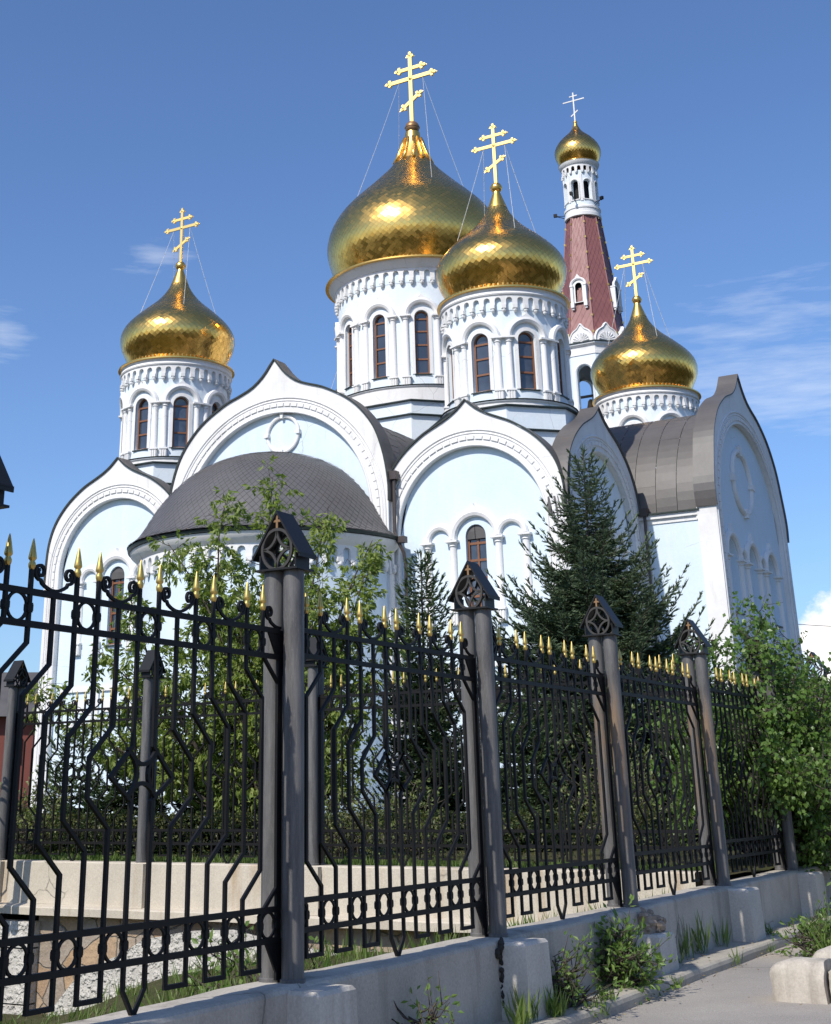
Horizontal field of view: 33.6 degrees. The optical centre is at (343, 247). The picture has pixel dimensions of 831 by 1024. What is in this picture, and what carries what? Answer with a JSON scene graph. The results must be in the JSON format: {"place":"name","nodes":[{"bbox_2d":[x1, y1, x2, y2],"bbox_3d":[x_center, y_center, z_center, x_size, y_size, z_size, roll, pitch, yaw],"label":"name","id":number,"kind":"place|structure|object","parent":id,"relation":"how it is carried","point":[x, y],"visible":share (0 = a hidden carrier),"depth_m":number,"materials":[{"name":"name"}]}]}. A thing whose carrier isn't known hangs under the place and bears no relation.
{"place":"outdoors","nodes":[
{"label":"outdoors","id":0,"kind":"place"},
{"bbox_2d":[0,886,669,1023],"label":"hollow ground","id":1,"kind":"structure","parent":0,"point":[152,992],"depth_m":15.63,"materials":[{"name":"green plant"}]},
{"bbox_2d":[48,930,336,1015],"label":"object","id":2,"kind":"structure","parent":1,"relation":"on","point":[88,985],"depth_m":16.31,"materials":[{"name":"grey gravel"}]},
{"bbox_2d":[156,920,353,995],"bbox_3d":[-0.478,4.490,8.300,0.999,0.852,0.977,-8,-23,18],"label":"weed plant","id":3,"kind":"object","parent":1,"relation":"on","point":[236,961],"visible":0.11,"depth_m":8.37,"materials":[{"name":"green plant"}]},
{"bbox_2d":[0,859,702,1014],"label":"garden wall","id":4,"kind":"structure","parent":1,"relation":"on","point":[38,877],"depth_m":16.79,"materials":[{"name":"beige concrete"}]},
{"bbox_2d":[0,660,30,859],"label":"fence post","id":5,"kind":"object","parent":4,"relation":"on","point":[19,668],"visible":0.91,"depth_m":19.12,"materials":[{"name":"black metal"}]},
{"bbox_2d":[6,688,142,860],"bbox_3d":[-3.583,7.089,18.444,2.380,2.161,0.040,-13,-25,29],"label":"iron fence","id":6,"kind":"object","parent":4,"relation":"on","point":[50,841],"visible":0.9,"depth_m":18.46,"materials":[{"name":"black metal"}]},
{"bbox_2d":[135,650,165,862],"bbox_3d":[-2.544,6.621,17.937,0.190,2.620,0.352,-13,-25,29],"label":"fence post","id":7,"kind":"object","parent":4,"relation":"on","point":[146,668],"visible":0.72,"depth_m":17.90,"materials":[{"name":"black metal"}]},
{"bbox_2d":[150,680,305,863],"bbox_3d":[-1.435,6.574,17.220,2.526,2.161,0.042,-13,-25,29],"label":"iron fence","id":8,"kind":"object","parent":4,"relation":"on","point":[159,842],"visible":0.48,"depth_m":17.37,"materials":[{"name":"black metal"}]},
{"bbox_2d":[304,637,328,865],"bbox_3d":[-0.332,6.091,16.677,0.190,2.620,0.352,-13,-25,29],"label":"fence post","id":9,"kind":"object","parent":4,"relation":"on","point":[313,770],"visible":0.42,"depth_m":16.55,"materials":[{"name":"black metal"}]},
{"bbox_2d":[318,667,485,866],"bbox_3d":[0.670,6.069,16.020,2.283,2.161,0.040,-13,-25,29],"label":"iron fence","id":10,"kind":"object","parent":4,"relation":"on","point":[340,708],"visible":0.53,"depth_m":16.05,"materials":[{"name":"black metal"}]},
{"bbox_2d":[476,624,505,867],"bbox_3d":[1.667,5.611,15.538,0.190,2.620,0.352,-13,-25,29],"label":"fence post","id":11,"kind":"object","parent":4,"relation":"on","point":[495,647],"visible":0.14,"depth_m":15.80,"materials":[{"name":"grey metal"}]},
{"bbox_2d":[495,653,698,869],"bbox_3d":[2.711,5.579,14.857,2.380,2.161,0.040,-13,-25,29],"label":"iron fence","id":12,"kind":"object","parent":4,"relation":"on","point":[504,832],"visible":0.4,"depth_m":14.87,"materials":[{"name":"black metal"}]},
{"bbox_2d":[0,870,768,947],"bbox_3d":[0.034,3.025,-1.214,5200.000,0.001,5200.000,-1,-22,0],"label":"ground","id":13,"kind":"structure","parent":0,"point":[26,917],"depth_m":42.59,"materials":[{"name":"grey concrete"}]},
{"bbox_2d":[14,811,785,879],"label":"yard ground","id":14,"kind":"structure","parent":0,"point":[532,857],"depth_m":19.31,"materials":[{"name":"soil"}]},
{"bbox_2d":[0,672,38,808],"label":"brick house","id":15,"kind":"structure","parent":14,"relation":"on","point":[27,730],"depth_m":85.17,"materials":[{"name":"red brick"}]},
{"bbox_2d":[0,765,75,858],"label":"bush","id":16,"kind":"object","parent":14,"relation":"on","point":[29,817],"visible":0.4,"depth_m":19.80,"materials":[{"name":"green plant"}]},
{"bbox_2d":[16,725,116,855],"bbox_3d":[-4.292,8.648,21.541,1.609,2.362,1.824,-17,-27,34],"label":"spruce tree","id":17,"kind":"object","parent":14,"relation":"on","point":[59,780],"visible":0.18,"depth_m":21.47,"materials":[{"name":"green plant"}]},
{"bbox_2d":[52,699,198,858],"bbox_3d":[-3.293,8.381,21.102,2.282,2.870,2.218,-1,-22,0],"label":"spruce tree","id":18,"kind":"object","parent":14,"relation":"on","point":[116,803],"visible":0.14,"depth_m":20.76,"materials":[{"name":"green plant"}]},
{"bbox_2d":[156,718,249,852],"bbox_3d":[-2.186,8.619,21.797,1.951,2.673,2.065,-11,-24,24],"label":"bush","id":19,"kind":"object","parent":14,"relation":"on","point":[178,805],"visible":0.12,"depth_m":21.31,"materials":[{"name":"green plant"}]},
{"bbox_2d":[24,454,410,856],"bbox_3d":[-1.841,6.035,20.574,5.800,6.004,2.718,-1,-22,0],"label":"maple tree","id":20,"kind":"object","parent":14,"relation":"on","point":[375,560],"visible":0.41,"depth_m":20.23,"materials":[{"name":"green plant"}]},
{"bbox_2d":[20,804,673,864],"bbox_3d":[-1.196,7.919,18.424,11.568,0.802,0.734,-14,-25,29],"label":"hedge","id":21,"kind":"object","parent":14,"relation":"on","point":[638,816],"visible":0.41,"depth_m":17.61,"materials":[{"name":"green plant"}]},
{"bbox_2d":[325,774,383,858],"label":"bush","id":22,"kind":"object","parent":14,"relation":"on","point":[328,809],"visible":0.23,"depth_m":19.26,"materials":[{"name":"green plant"}]},
{"bbox_2d":[14,850,715,871],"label":"yard grass","id":23,"kind":"structure","parent":14,"relation":"on","point":[218,859],"depth_m":16.99,"materials":[{"name":"green plant"}]},
{"bbox_2d":[353,772,461,858],"bbox_3d":[0.893,7.952,19.110,1.456,1.317,1.282,-14,-25,29],"label":"bush","id":24,"kind":"object","parent":14,"relation":"on","point":[392,801],"visible":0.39,"depth_m":18.96,"materials":[{"name":"green plant"}]},
{"bbox_2d":[30,51,802,816],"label":"cathedral","id":25,"kind":"structure","parent":14,"relation":"on","point":[448,421],"depth_m":60.92,"materials":[{"name":"white paint"}]},
{"bbox_2d":[349,549,502,849],"bbox_3d":[1.367,7.623,22.765,2.564,5.311,2.488,16,-27,-36],"label":"spruce tree","id":26,"kind":"object","parent":14,"relation":"on","point":[434,733],"visible":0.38,"depth_m":22.60,"materials":[{"name":"green plant"}]},
{"bbox_2d":[443,665,600,852],"bbox_3d":[2.760,8.203,21.517,2.273,3.225,2.399,-14,-25,30],"label":"spruce tree","id":27,"kind":"object","parent":14,"relation":"on","point":[543,791],"visible":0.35,"depth_m":21.23,"materials":[{"name":"green plant"}]},
{"bbox_2d":[553,93,624,410],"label":"bell tower","id":28,"kind":"structure","parent":14,"relation":"on","point":[591,290],"depth_m":99.82,"materials":[{"name":"white paint"}]},
{"bbox_2d":[447,444,741,845],"bbox_3d":[4.253,7.159,24.024,5.210,7.718,5.173,-15,-26,31],"label":"spruce tree","id":29,"kind":"object","parent":14,"relation":"on","point":[573,592],"visible":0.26,"depth_m":23.59,"materials":[{"name":"green plant"}]},
{"bbox_2d":[550,704,669,856],"bbox_3d":[3.714,7.332,18.838,1.650,2.180,1.734,-1,-22,0],"label":"bush","id":30,"kind":"object","parent":14,"relation":"on","point":[633,787],"visible":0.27,"depth_m":18.75,"materials":[{"name":"green plant"}]},
{"bbox_2d":[652,695,715,849],"bbox_3d":[5.361,7.780,20.587,1.481,2.528,1.718,-11,-24,24],"label":"bush","id":31,"kind":"object","parent":14,"relation":"on","point":[666,753],"visible":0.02,"depth_m":20.82,"materials":[{"name":"green plant"}]},
{"bbox_2d":[662,632,730,841],"bbox_3d":[6.299,8.757,23.999,2.876,3.899,2.864,-1,-22,0],"label":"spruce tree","id":32,"kind":"object","parent":14,"relation":"on","point":[718,655],"depth_m":24.47,"materials":[{"name":"green plant"}]},
{"bbox_2d":[0,0,830,683],"label":"sky","id":33,"kind":"structure","parent":0,"point":[262,121],"materials":[{"name":"blue"}]},
{"bbox_2d":[493,907,830,1023],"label":"curb","id":34,"kind":"structure","parent":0,"point":[720,959],"depth_m":11.42,"materials":[{"name":"concrete"}]},
{"bbox_2d":[392,971,463,1023],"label":"weed plant","id":35,"kind":"object","parent":34,"relation":"on","point":[430,1018],"visible":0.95,"depth_m":8.18,"materials":[{"name":"green plant"}]},
{"bbox_2d":[63,862,830,1023],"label":"wall","id":36,"kind":"structure","parent":34,"relation":"on","point":[477,974],"depth_m":9.23,"materials":[{"name":"grey concrete"}]},
{"bbox_2d":[0,456,13,508],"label":"fence post","id":37,"kind":"object","parent":36,"relation":"on","point":[6,484],"visible":1,"depth_m":6.38,"materials":[{"name":"grey paint"}]},
{"bbox_2d":[0,534,282,1021],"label":"iron fence","id":38,"kind":"object","parent":36,"relation":"on","point":[271,943],"visible":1,"depth_m":6.97,"materials":[{"name":"black metal"}]},
{"bbox_2d":[252,510,316,983],"bbox_3d":[-0.354,2.873,8.090,0.352,2.620,0.190,-13,-25,29],"label":"fence post","id":39,"kind":"object","parent":36,"relation":"on","point":[284,588],"visible":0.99,"depth_m":8.02,"materials":[{"name":"grey metal"}]},
{"bbox_2d":[304,590,487,958],"bbox_3d":[0.333,3.475,9.042,0.040,2.161,2.530,-13,-25,29],"label":"iron fence","id":40,"kind":"object","parent":36,"relation":"on","point":[322,899],"visible":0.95,"depth_m":9.01,"materials":[{"name":"black metal"}]},
{"bbox_2d":[448,561,507,937],"bbox_3d":[1.015,3.659,10.162,0.352,2.620,0.190,-13,-25,29],"label":"fence post","id":41,"kind":"object","parent":36,"relation":"on","point":[477,617],"visible":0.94,"depth_m":10.10,"materials":[{"name":"grey metal"}]},
{"bbox_2d":[494,626,621,919],"bbox_3d":[1.702,4.261,11.114,0.042,2.161,2.530,-14,-25,29],"label":"iron fence","id":42,"kind":"object","parent":36,"relation":"on","point":[546,867],"visible":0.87,"depth_m":11.15,"materials":[{"name":"black metal"}]},
{"bbox_2d":[580,595,639,907],"bbox_3d":[2.384,4.444,12.233,0.352,2.620,0.190,-13,-25,29],"label":"fence post","id":43,"kind":"object","parent":36,"relation":"on","point":[611,673],"visible":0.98,"depth_m":12.17,"materials":[{"name":"grey metal"}]},
{"bbox_2d":[618,649,716,894],"bbox_3d":[3.071,5.046,13.185,0.040,2.161,2.530,-13,-25,29],"label":"iron fence","id":44,"kind":"object","parent":36,"relation":"on","point":[708,863],"visible":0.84,"depth_m":13.24,"materials":[{"name":"black metal"}]},
{"bbox_2d":[674,619,730,885],"bbox_3d":[3.752,5.229,14.305,0.352,2.620,0.190,-13,-25,29],"label":"fence post","id":45,"kind":"object","parent":36,"relation":"on","point":[688,657],"visible":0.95,"depth_m":14.24,"materials":[{"name":"grey metal"}]},
{"bbox_2d":[708,668,785,876],"bbox_3d":[4.439,5.831,15.256,0.040,2.161,2.530,-13,-25,29],"label":"iron fence","id":46,"kind":"object","parent":36,"relation":"on","point":[764,837],"visible":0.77,"depth_m":15.26,"materials":[{"name":"black metal"}]},
{"bbox_2d":[745,638,798,870],"bbox_3d":[5.121,6.014,16.376,0.352,2.620,0.190,-13,-25,29],"label":"fence post","id":47,"kind":"object","parent":36,"relation":"on","point":[789,845],"visible":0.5,"depth_m":16.01,"materials":[{"name":"grey metal"}]},
{"bbox_2d":[780,685,816,866],"bbox_3d":[5.808,6.616,17.328,0.042,2.161,2.530,-13,-25,29],"label":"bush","id":48,"kind":"object","parent":36,"relation":"on","point":[788,726],"visible":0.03,"depth_m":17.02,"materials":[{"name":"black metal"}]},
{"bbox_2d":[551,923,622,1022],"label":"weed plant","id":49,"kind":"object","parent":34,"relation":"on","point":[571,986],"visible":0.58,"depth_m":9.81,"materials":[{"name":"green plant"}]},
{"bbox_2d":[585,893,681,1004],"bbox_3d":[2.193,5.579,10.694,0.950,0.959,0.911,-17,-27,35],"label":"weed plant","id":50,"kind":"object","parent":34,"relation":"on","point":[625,963],"visible":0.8,"depth_m":10.66,"materials":[{"name":"green plant"}]},
{"bbox_2d":[592,934,830,1023],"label":"road","id":51,"kind":"structure","parent":0,"point":[721,997],"depth_m":10.19,"materials":[{"name":"grey asphalt"}]},
{"bbox_2d":[492,907,828,1023],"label":"kerb grass","id":52,"kind":"structure","parent":51,"relation":"on","point":[556,1007],"depth_m":9.78,"materials":[{"name":"green plant"}]},
{"bbox_2d":[537,920,812,1023],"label":"leaf litter","id":53,"kind":"object","parent":51,"relation":"on","point":[687,983],"visible":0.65,"depth_m":11.12,"materials":[{"name":"brown plant"}]},
{"bbox_2d":[770,957,830,1004],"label":"concrete block","id":54,"kind":"object","parent":51,"relation":"on","point":[799,979],"depth_m":10.27,"materials":[{"name":"grey concrete"}]},
{"bbox_2d":[771,882,830,957],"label":"weed plant","id":55,"kind":"object","parent":51,"relation":"on","point":[805,947],"visible":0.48,"depth_m":12.77,"materials":[{"name":"green plant"}]},
{"bbox_2d":[632,591,830,900],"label":"birch bush","id":56,"kind":"object","parent":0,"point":[800,759],"visible":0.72,"depth_m":16.23,"materials":[{"name":"green plant"}]},
{"bbox_2d":[802,908,830,950],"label":"verge grass","id":57,"kind":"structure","parent":0,"point":[824,943],"depth_m":12.66,"materials":[{"name":"green plant"}]},
{"bbox_2d":[804,652,829,728],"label":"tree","id":58,"kind":"object","parent":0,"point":[811,654],"visible":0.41,"depth_m":18.79,"materials":[{"name":"green plant"}]},
{"bbox_2d":[812,946,830,957],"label":"concrete block","id":59,"kind":"object","parent":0,"point":[825,952],"depth_m":11.15,"materials":[{"name":"grey concrete"}]},
{"bbox_2d":[828,970,830,992],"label":"concrete block","id":60,"kind":"object","parent":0,"point":[829,973],"depth_m":10.21,"materials":[{"name":"grey concrete"}]}
]}

